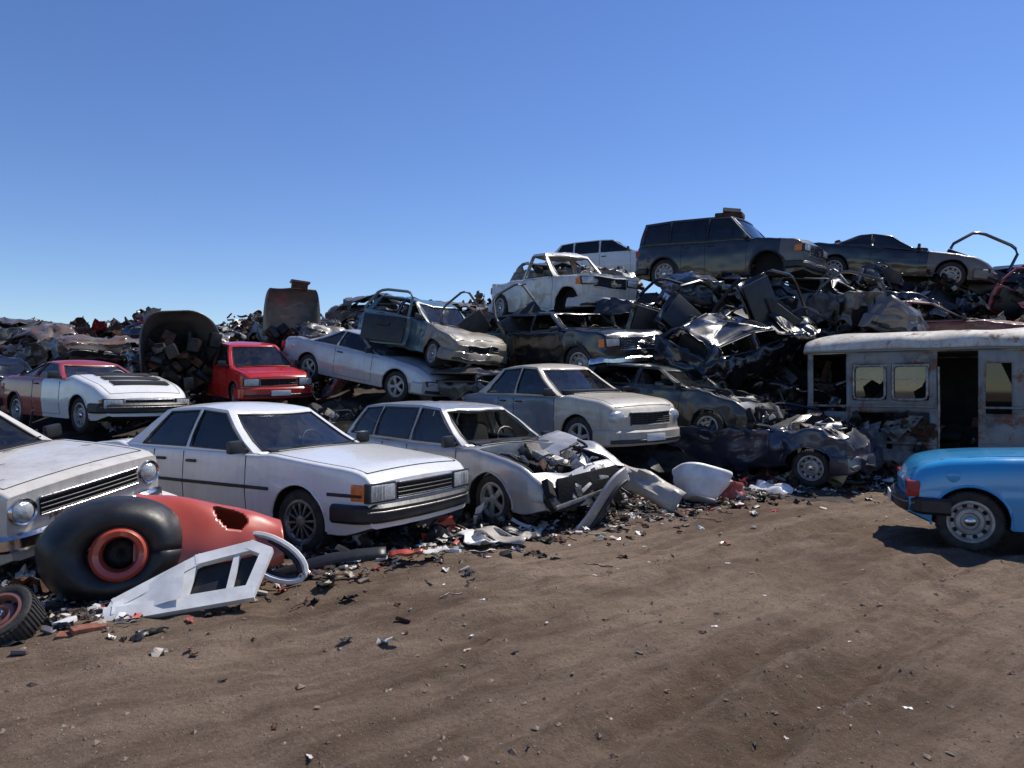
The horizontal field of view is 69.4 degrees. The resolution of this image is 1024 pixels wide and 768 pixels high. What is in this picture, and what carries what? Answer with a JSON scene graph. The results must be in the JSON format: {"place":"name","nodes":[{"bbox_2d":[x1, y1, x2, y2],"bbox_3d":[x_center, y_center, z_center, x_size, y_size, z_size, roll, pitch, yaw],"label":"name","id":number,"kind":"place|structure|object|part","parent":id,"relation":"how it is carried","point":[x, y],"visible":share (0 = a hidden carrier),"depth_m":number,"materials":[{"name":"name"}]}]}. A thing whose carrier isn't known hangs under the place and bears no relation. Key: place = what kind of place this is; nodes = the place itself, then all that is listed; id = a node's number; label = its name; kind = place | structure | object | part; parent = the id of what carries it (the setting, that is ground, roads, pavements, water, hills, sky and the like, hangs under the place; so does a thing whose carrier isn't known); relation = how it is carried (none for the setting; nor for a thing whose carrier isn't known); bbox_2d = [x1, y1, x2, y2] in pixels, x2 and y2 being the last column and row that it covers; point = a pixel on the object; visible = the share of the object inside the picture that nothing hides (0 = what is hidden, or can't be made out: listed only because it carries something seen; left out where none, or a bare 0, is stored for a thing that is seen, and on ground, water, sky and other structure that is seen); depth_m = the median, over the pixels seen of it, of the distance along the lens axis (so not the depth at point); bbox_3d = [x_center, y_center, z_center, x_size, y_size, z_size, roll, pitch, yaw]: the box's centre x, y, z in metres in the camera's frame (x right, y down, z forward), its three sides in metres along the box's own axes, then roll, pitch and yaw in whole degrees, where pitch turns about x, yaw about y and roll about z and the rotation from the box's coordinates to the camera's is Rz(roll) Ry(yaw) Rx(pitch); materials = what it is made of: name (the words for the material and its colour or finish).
{"place":"outdoors","nodes":[
{"label":"outdoors","id":0,"kind":"place"},
{"bbox_2d":[0,487,1023,767],"bbox_3d":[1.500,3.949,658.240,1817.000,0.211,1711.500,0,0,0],"label":"ground","id":1,"kind":"structure","parent":0,"point":[244,731],"depth_m":4.43,"materials":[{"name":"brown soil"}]},
{"bbox_2d":[0,584,44,645],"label":"loose wheel","id":2,"kind":"object","parent":1,"relation":"on","point":[22,611],"visible":0.98,"depth_m":4.83,"materials":[{"name":"rubber"}]},
{"bbox_2d":[55,622,105,638],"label":"bricks","id":3,"kind":"object","parent":1,"relation":"on","point":[76,630],"visible":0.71,"depth_m":4.82,"materials":[{"name":"orange brick"}]},
{"bbox_2d":[0,411,161,567],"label":"classic car","id":4,"kind":"object","parent":1,"relation":"on","point":[45,481],"visible":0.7,"depth_m":6.46,"materials":[{"name":"white paint"}]},
{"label":"windows","id":5,"kind":"part","parent":4,"relation":"part of","materials":[{"name":"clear glass"}]},
{"bbox_2d":[162,491,176,495],"bbox_3d":[-3.768,1.267,7.247,1.116,0.474,0.530,0,0,20],"label":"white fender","id":6,"kind":"object","parent":4,"relation":"on","point":[165,493],"visible":0.01,"depth_m":7.31,"materials":[{"name":"paint"}]},
{"bbox_2d":[101,540,273,620],"bbox_3d":[-2.359,1.447,5.452,1.142,0.494,0.390,0,0,-16],"label":"window frame panel","id":7,"kind":"object","parent":1,"relation":"on","point":[200,581],"visible":0.95,"depth_m":5.41,"materials":[{"name":"white plastic"}]},
{"bbox_2d":[253,531,308,584],"bbox_3d":[-1.981,1.432,6.096,0.606,0.424,0.161,0,0,0],"label":"mirror frame","id":8,"kind":"object","parent":1,"relation":"on","point":[279,578],"visible":0.74,"depth_m":6.11,"materials":[{"name":"silver metal"}]},
{"bbox_2d":[98,402,468,551],"bbox_3d":[-2.932,0.967,8.858,4.965,1.500,2.123,0,0,31],"label":"sedan car","id":9,"kind":"object","parent":1,"relation":"on","point":[312,478],"visible":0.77,"depth_m":7.82,"materials":[{"name":"white paint"}]},
{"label":"windows","id":10,"kind":"part","parent":9,"relation":"part of","materials":[{"name":"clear glass"}]},
{"bbox_2d":[275,546,386,574],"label":"black trim panel","id":11,"kind":"structure","parent":1,"relation":"on","point":[345,556],"depth_m":6.30,"materials":[{"name":"plastic"}]},
{"bbox_2d":[389,548,422,556],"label":"broken panel","id":12,"kind":"object","parent":1,"relation":"on","point":[404,552],"visible":0.97,"depth_m":6.98,"materials":[{"name":"red paint"}]},
{"bbox_2d":[455,529,501,544],"bbox_3d":[-0.359,1.600,7.587,0.308,0.124,0.536,0,0,-28],"label":"broken panel","id":13,"kind":"object","parent":1,"relation":"on","point":[477,539],"visible":0.96,"depth_m":7.66,"materials":[{"name":"white plastic"}]},
{"bbox_2d":[345,401,626,522],"bbox_3d":[-0.622,0.970,10.267,2.018,1.461,4.450,0,0,-45],"label":"wagon car","id":14,"kind":"object","parent":1,"relation":"on","point":[508,460],"visible":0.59,"depth_m":9.20,"materials":[{"name":"silver metal"}]},
{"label":"windows","id":15,"kind":"part","parent":14,"relation":"part of","materials":[{"name":"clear glass"}]},
{"bbox_2d":[537,430,631,472],"bbox_3d":[0.843,1.016,9.761,1.269,0.735,0.749,0,0,39],"label":"crumpled hood","id":16,"kind":"object","parent":14,"relation":"in","point":[562,440],"visible":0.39,"depth_m":9.89,"materials":[{"name":"silver metal"}]},
{"bbox_2d":[573,467,629,529],"bbox_3d":[0.951,1.487,8.775,1.337,0.941,0.245,0,0,-32],"label":"silver bumper","id":17,"kind":"object","parent":14,"relation":"attached to","point":[617,482],"visible":0.59,"depth_m":8.74,"materials":[{"name":"paint"}]},
{"bbox_2d":[0,282,977,595],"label":"scrap heap","id":18,"kind":"object","parent":1,"relation":"on","point":[342,404],"visible":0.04,"depth_m":15.90,"materials":[{"name":"black metal"}]},
{"bbox_2d":[0,349,29,379],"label":"crushed car","id":19,"kind":"object","parent":18,"relation":"on","point":[7,368],"visible":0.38,"depth_m":17.31,"materials":[{"name":"black paint"}]},
{"bbox_2d":[0,317,74,342],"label":"crushed car","id":20,"kind":"object","parent":18,"relation":"on","point":[17,325],"visible":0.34,"depth_m":21.40,"materials":[{"name":"grey paint"}]},
{"bbox_2d":[0,329,125,371],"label":"crushed car","id":21,"kind":"object","parent":18,"relation":"on","point":[32,349],"visible":0.71,"depth_m":18.90,"materials":[{"name":"paint"}]},
{"bbox_2d":[0,360,191,432],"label":"sports car","id":22,"kind":"object","parent":18,"relation":"on","point":[89,399],"visible":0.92,"depth_m":13.73,"materials":[{"name":"red paint"}]},
{"bbox_2d":[113,336,138,353],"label":"crushed car","id":23,"kind":"object","parent":18,"relation":"on","point":[130,344],"visible":0.07,"depth_m":20.74,"materials":[{"name":"paint"}]},
{"bbox_2d":[35,493,284,602],"bbox_3d":[-2.802,1.288,6.004,1.783,0.825,0.856,0,0,-24],"label":"fender panel","id":24,"kind":"object","parent":18,"relation":"on","point":[130,542],"visible":0.91,"depth_m":5.62,"materials":[{"name":"red plastic"}]},
{"bbox_2d":[120,347,199,376],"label":"crushed car","id":25,"kind":"object","parent":18,"relation":"on","point":[131,362],"visible":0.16,"depth_m":16.62,"materials":[{"name":"black paint"}]},
{"bbox_2d":[137,310,224,394],"bbox_3d":[-7.525,-0.689,16.861,1.879,1.952,1.176,0,0,-36],"label":"open hood shell","id":26,"kind":"object","parent":18,"relation":"on","point":[164,336],"visible":0.89,"depth_m":16.74,"materials":[{"name":"grey paint"}]},
{"bbox_2d":[122,320,246,352],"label":"crushed car","id":27,"kind":"object","parent":18,"relation":"on","point":[132,330],"visible":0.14,"depth_m":22.18,"materials":[{"name":"blue paint"}]},
{"bbox_2d":[199,342,312,405],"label":"hatchback car","id":28,"kind":"object","parent":18,"relation":"on","point":[262,373],"visible":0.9,"depth_m":16.12,"materials":[{"name":"red paint"}]},
{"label":"windows","id":29,"kind":"part","parent":28,"relation":"part of","materials":[{"name":"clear glass"}]},
{"bbox_2d":[261,288,320,350],"bbox_3d":[-5.872,-1.571,19.968,1.705,1.916,1.178,0,0,-20],"label":"open hood panel","id":30,"kind":"object","parent":18,"relation":"on","point":[284,308],"visible":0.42,"depth_m":19.68,"materials":[{"name":"grey paint"}]},
{"bbox_2d":[289,279,310,291],"bbox_3d":[-5.648,-2.601,19.660,0.500,0.260,0.420,6,-3,-23],"label":"rusty engine block","id":31,"kind":"object","parent":30,"relation":"on","point":[302,285],"depth_m":19.50,"materials":[{"name":"metal"}]},
{"bbox_2d":[246,318,357,342],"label":"crushed car","id":32,"kind":"object","parent":18,"relation":"on","point":[326,327],"visible":0.36,"depth_m":19.67,"materials":[{"name":"grey paint"}]},
{"bbox_2d":[280,329,468,401],"bbox_3d":[-3.111,-0.508,16.946,4.810,1.362,2.122,10,5,32],"label":"coupe car","id":33,"kind":"object","parent":18,"relation":"on","point":[398,375],"visible":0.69,"depth_m":16.14,"materials":[{"name":"silver metal"}]},
{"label":"windows","id":34,"kind":"part","parent":33,"relation":"part of","materials":[{"name":"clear glass"}]},
{"bbox_2d":[359,294,506,366],"bbox_3d":[-1.868,-1.192,16.860,1.929,1.480,3.967,6,6,-45],"label":"scrap sedan","id":35,"kind":"object","parent":33,"relation":"on","point":[434,338],"visible":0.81,"depth_m":15.80,"materials":[{"name":"teal paint"}]},
{"bbox_2d":[360,288,413,345],"bbox_3d":[-2.740,-1.497,16.251,1.160,1.240,0.313,8,-5,20],"label":"car door","id":36,"kind":"object","parent":35,"relation":"attached to","point":[381,328],"visible":1,"depth_m":16.12,"materials":[{"name":"teal paint"}]},
{"bbox_2d":[440,291,491,331],"bbox_3d":[-1.102,-1.375,16.357,1.055,1.127,0.274,-42,28,-15],"label":"car door","id":37,"kind":"object","parent":35,"relation":"on","point":[475,319],"visible":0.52,"depth_m":16.38,"materials":[{"name":"grey paint"}]},
{"bbox_2d":[325,293,463,325],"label":"crushed car","id":38,"kind":"object","parent":18,"relation":"on","point":[345,314],"visible":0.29,"depth_m":22.62,"materials":[{"name":"grey paint"}]},
{"bbox_2d":[424,299,499,330],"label":"crushed car","id":39,"kind":"object","parent":18,"relation":"on","point":[482,304],"visible":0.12,"depth_m":20.63,"materials":[{"name":"paint"}]},
{"bbox_2d":[419,364,547,401],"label":"crushed car","id":40,"kind":"object","parent":18,"relation":"on","point":[450,389],"visible":0.27,"depth_m":15.02,"materials":[{"name":"grey paint"}]},
{"bbox_2d":[492,283,549,334],"bbox_3d":[0.110,-1.645,17.043,1.161,1.241,0.296,-34,-4,-26],"label":"car door","id":41,"kind":"object","parent":18,"relation":"on","point":[515,322],"visible":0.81,"depth_m":16.97,"materials":[{"name":"grey paint"}]},
{"bbox_2d":[489,251,636,321],"bbox_3d":[1.160,-2.413,18.666,2.123,1.774,4.336,0,3,-32],"label":"scrap pickup truck","id":42,"kind":"object","parent":18,"relation":"on","point":[562,290],"visible":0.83,"depth_m":17.43,"materials":[{"name":"white metal"}]},
{"bbox_2d":[461,363,679,452],"bbox_3d":[0.911,0.412,13.391,2.053,1.596,4.441,-1,1,-38],"label":"car","id":43,"kind":"object","parent":18,"relation":"on","point":[582,402],"visible":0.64,"depth_m":12.22,"materials":[{"name":"grey paint"}]},
{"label":"windows","id":44,"kind":"part","parent":43,"relation":"part of","materials":[{"name":"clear glass"}]},
{"bbox_2d":[508,261,645,294],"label":"crushed car","id":45,"kind":"object","parent":18,"relation":"on","point":[622,269],"visible":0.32,"depth_m":20.62,"materials":[{"name":"grey paint"}]},
{"bbox_2d":[548,239,637,270],"bbox_3d":[3.326,-3.938,24.023,4.488,1.455,2.001,-2,-1,20],"label":"station wagon","id":46,"kind":"object","parent":18,"relation":"on","point":[598,253],"visible":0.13,"depth_m":23.40,"materials":[{"name":"white paint"}]},
{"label":"windows","id":47,"kind":"part","parent":46,"relation":"part of","materials":[{"name":"black glass"}]},
{"bbox_2d":[587,295,696,326],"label":"crushed car","id":48,"kind":"object","parent":18,"relation":"on","point":[618,311],"visible":0.11,"depth_m":16.41,"materials":[{"name":"black paint"}]},
{"bbox_2d":[625,278,696,329],"bbox_3d":[3.282,-1.556,16.051,1.370,1.465,0.327,15,7,-10],"label":"car door","id":49,"kind":"object","parent":48,"relation":"on","point":[642,316],"visible":0.51,"depth_m":15.93,"materials":[{"name":"black paint"}]},
{"bbox_2d":[622,463,685,511],"bbox_3d":[1.772,1.392,9.949,1.090,0.612,0.303,0,0,36],"label":"beige bumper","id":50,"kind":"object","parent":18,"relation":"on","point":[653,488],"visible":0.75,"depth_m":9.79,"materials":[{"name":"paint"}]},
{"bbox_2d":[597,369,740,390],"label":"crushed car","id":51,"kind":"object","parent":18,"relation":"on","point":[655,380],"visible":0.12,"depth_m":13.80,"materials":[{"name":"black paint"}]},
{"bbox_2d":[654,280,732,326],"bbox_3d":[3.949,-1.444,15.648,1.476,1.578,0.399,40,-22,-8],"label":"car door","id":52,"kind":"object","parent":18,"relation":"on","point":[676,307],"visible":0.48,"depth_m":15.39,"materials":[{"name":"black paint"}]},
{"bbox_2d":[672,462,732,503],"bbox_3d":[2.682,1.404,10.411,0.818,0.662,0.578,0,0,-10],"label":"white plastic tub","id":53,"kind":"object","parent":18,"relation":"on","point":[701,482],"visible":0.9,"depth_m":10.15,"materials":[{"name":"white plastic"}]},
{"bbox_2d":[648,267,792,312],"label":"crushed car","id":54,"kind":"object","parent":18,"relation":"on","point":[710,292],"visible":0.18,"depth_m":16.32,"materials":[{"name":"black paint"}]},
{"bbox_2d":[634,217,827,285],"bbox_3d":[5.534,-3.326,18.984,4.705,1.809,2.139,4,2,40],"label":"scrap suv","id":55,"kind":"object","parent":18,"relation":"on","point":[714,245],"visible":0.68,"depth_m":18.23,"materials":[{"name":"black metal"}]},
{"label":"windows","id":56,"kind":"part","parent":55,"relation":"part of","materials":[{"name":"black glass"}]},
{"bbox_2d":[646,302,826,386],"bbox_3d":[4.569,-0.910,15.044,4.104,1.311,2.142,-17,33,-29],"label":"crushed car","id":57,"kind":"object","parent":18,"relation":"on","point":[682,344],"visible":0.77,"depth_m":14.31,"materials":[{"name":"black paint"}]},
{"bbox_2d":[736,269,807,342],"bbox_3d":[5.446,-1.677,15.328,1.465,1.370,0.325,-26,9,-18],"label":"car door","id":58,"kind":"object","parent":57,"relation":"on","point":[756,294],"visible":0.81,"depth_m":15.11,"materials":[{"name":"black paint"}]},
{"bbox_2d":[712,278,803,345],"bbox_3d":[4.948,-1.267,15.425,1.578,1.476,0.326,40,16,9],"label":"car door","id":59,"kind":"object","parent":18,"relation":"on","point":[782,310],"visible":0.25,"depth_m":15.16,"materials":[{"name":"black metal"}]},
{"bbox_2d":[736,372,859,418],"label":"crushed car","id":60,"kind":"object","parent":18,"relation":"on","point":[832,392],"visible":0.32,"depth_m":14.56,"materials":[{"name":"black paint"}]},
{"bbox_2d":[767,306,837,371],"bbox_3d":[5.973,-0.861,15.338,1.372,1.465,0.310,30,5,-9],"label":"car door","id":61,"kind":"object","parent":18,"relation":"on","point":[825,318],"visible":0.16,"depth_m":15.29,"materials":[{"name":"black paint"}]},
{"bbox_2d":[826,470,849,485],"bbox_3d":[5.181,1.413,11.775,0.420,0.427,0.336,0,0,-22],"label":"bucket","id":62,"kind":"object","parent":18,"relation":"on","point":[836,477],"visible":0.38,"depth_m":11.63,"materials":[{"name":"beige plastic"}]},
{"bbox_2d":[813,322,863,369],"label":"crushed car","id":63,"kind":"object","parent":18,"relation":"on","point":[841,329],"visible":0.08,"depth_m":15.28,"materials":[{"name":"black paint"}]},
{"bbox_2d":[819,270,884,295],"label":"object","id":64,"kind":"object","parent":18,"relation":"on","point":[856,273],"visible":0.23,"depth_m":15.74,"materials":[{"name":"grey paint"}]},
{"bbox_2d":[774,278,931,332],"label":"crushed car","id":65,"kind":"object","parent":18,"relation":"on","point":[863,311],"visible":0.62,"depth_m":15.39,"materials":[{"name":"grey paint"}]},
{"bbox_2d":[810,234,997,286],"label":"dark coupe car","id":66,"kind":"object","parent":18,"relation":"on","point":[909,262],"visible":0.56,"depth_m":18.29,"materials":[{"name":"black paint"}]},
{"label":"windows","id":67,"kind":"part","parent":66,"relation":"part of","materials":[{"name":"black glass"}]},
{"bbox_2d":[898,294,950,320],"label":"crushed car","id":68,"kind":"object","parent":18,"relation":"on","point":[930,313],"visible":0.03,"depth_m":16.41,"materials":[{"name":"black paint"}]},
{"bbox_2d":[959,291,1016,320],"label":"crushed car","id":69,"kind":"object","parent":18,"relation":"on","point":[975,311],"visible":0.02,"depth_m":18.23,"materials":[{"name":"green paint"}]},
{"bbox_2d":[946,231,1018,297],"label":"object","id":70,"kind":"object","parent":69,"relation":"on","point":[984,289],"visible":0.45,"depth_m":18.11,"materials":[{"name":"black paint"}]},
{"bbox_2d":[987,267,1023,320],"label":"car door","id":71,"kind":"object","parent":69,"relation":"on","point":[1009,305],"visible":0.85,"depth_m":17.57,"materials":[{"name":"red paint"}]},
{"bbox_2d":[962,260,1023,294],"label":"crushed car","id":72,"kind":"object","parent":18,"relation":"on","point":[1015,279],"visible":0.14,"depth_m":17.87,"materials":[{"name":"black paint"}]},
{"bbox_2d":[0,437,1023,759],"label":"litter","id":73,"kind":"object","parent":1,"relation":"on","point":[442,529],"visible":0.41,"depth_m":7.74,"materials":[{"name":"metal"}]},
{"bbox_2d":[418,545,449,555],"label":"broken panel","id":74,"kind":"object","parent":73,"relation":"on","point":[436,550],"visible":1,"depth_m":7.04,"materials":[{"name":"metal"}]},
{"bbox_2d":[473,526,531,543],"bbox_3d":[-0.105,1.575,7.725,0.565,0.121,0.331,0,0,18],"label":"broken panel","id":75,"kind":"object","parent":73,"relation":"on","point":[494,533],"visible":0.98,"depth_m":7.72,"materials":[{"name":"beige paint"}]},
{"bbox_2d":[501,526,540,538],"bbox_3d":[0.103,1.606,7.986,0.411,0.122,0.240,0,0,-20],"label":"broken panel","id":76,"kind":"object","parent":1,"relation":"on","point":[513,530],"visible":0.88,"depth_m":7.98,"materials":[{"name":"white plastic"}]},
{"bbox_2d":[720,481,744,498],"bbox_3d":[3.210,1.548,10.709,0.405,0.279,0.205,0,0,-15],"label":"red body panel","id":77,"kind":"object","parent":1,"relation":"on","point":[732,489],"visible":0.77,"depth_m":10.68,"materials":[{"name":"paint"}]},
{"bbox_2d":[656,413,884,480],"bbox_3d":[4.210,1.023,12.900,4.044,1.209,1.831,-3,1,38],"label":"wrecked car","id":78,"kind":"object","parent":1,"relation":"on","point":[812,448],"visible":0.7,"depth_m":11.88,"materials":[{"name":"blue paint"}]},
{"bbox_2d":[592,362,786,444],"bbox_3d":[3.007,0.305,13.888,3.964,1.402,1.918,5,3,42],"label":"hatchback car","id":79,"kind":"object","parent":78,"relation":"on","point":[745,409],"visible":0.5,"depth_m":12.79,"materials":[{"name":"green paint"}]},
{"bbox_2d":[692,385,735,412],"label":"car door","id":80,"kind":"object","parent":79,"relation":"attached to","point":[718,389],"visible":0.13,"depth_m":12.81,"materials":[{"name":"green paint"}]},
{"bbox_2d":[774,402,823,422],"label":"car door","id":81,"kind":"object","parent":78,"relation":"on","point":[789,418],"visible":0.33,"depth_m":13.48,"materials":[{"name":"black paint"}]},
{"bbox_2d":[748,479,792,494],"bbox_3d":[3.902,1.586,11.195,0.312,0.209,0.606,0,0,-39],"label":"broken panel","id":82,"kind":"object","parent":1,"relation":"on","point":[783,488],"visible":0.8,"depth_m":11.14,"materials":[{"name":"white plastic"}]},
{"bbox_2d":[844,471,865,483],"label":"broken panel","id":83,"kind":"object","parent":1,"relation":"on","point":[855,476],"visible":0.76,"depth_m":12.25,"materials":[{"name":"grey paint"}]},
{"bbox_2d":[803,327,1023,463],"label":"minibus","id":84,"kind":"object","parent":1,"relation":"on","point":[974,379],"visible":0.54,"depth_m":12.88,"materials":[{"name":"grey paint"}]},
{"bbox_2d":[888,447,1023,552],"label":"blue car","id":85,"kind":"object","parent":1,"relation":"on","point":[970,499],"visible":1,"depth_m":7.42,"materials":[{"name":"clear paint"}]},
{"bbox_2d":[0,0,1023,327],"label":"sky","id":86,"kind":"structure","parent":0,"point":[206,157],"materials":[{"name":"blue"}]},
{"bbox_2d":[487,311,654,373],"bbox_3d":[1.205,-0.849,16.371,2.120,1.550,4.733,-3,4,-34],"label":"car","id":87,"kind":"object","parent":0,"point":[601,349],"visible":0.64,"depth_m":14.96,"materials":[{"name":"black metal"}]},
{"bbox_2d":[715,207,744,219],"bbox_3d":[5.602,-4.358,19.014,0.700,0.269,0.568,3,1,29],"label":"scrap car seat","id":88,"kind":"object","parent":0,"point":[734,213],"visible":0.83,"depth_m":18.79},
{"bbox_2d":[453,262,1023,476],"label":"scrap metal tangle","id":89,"kind":"object","parent":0,"point":[944,289],"visible":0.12,"depth_m":17.35,"materials":[{"name":"black metal"}]},
{"bbox_2d":[904,301,1023,330],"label":"scrap red car","id":90,"kind":"object","parent":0,"point":[963,323],"visible":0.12,"depth_m":15.32,"materials":[{"name":"red metal"}]}
]}

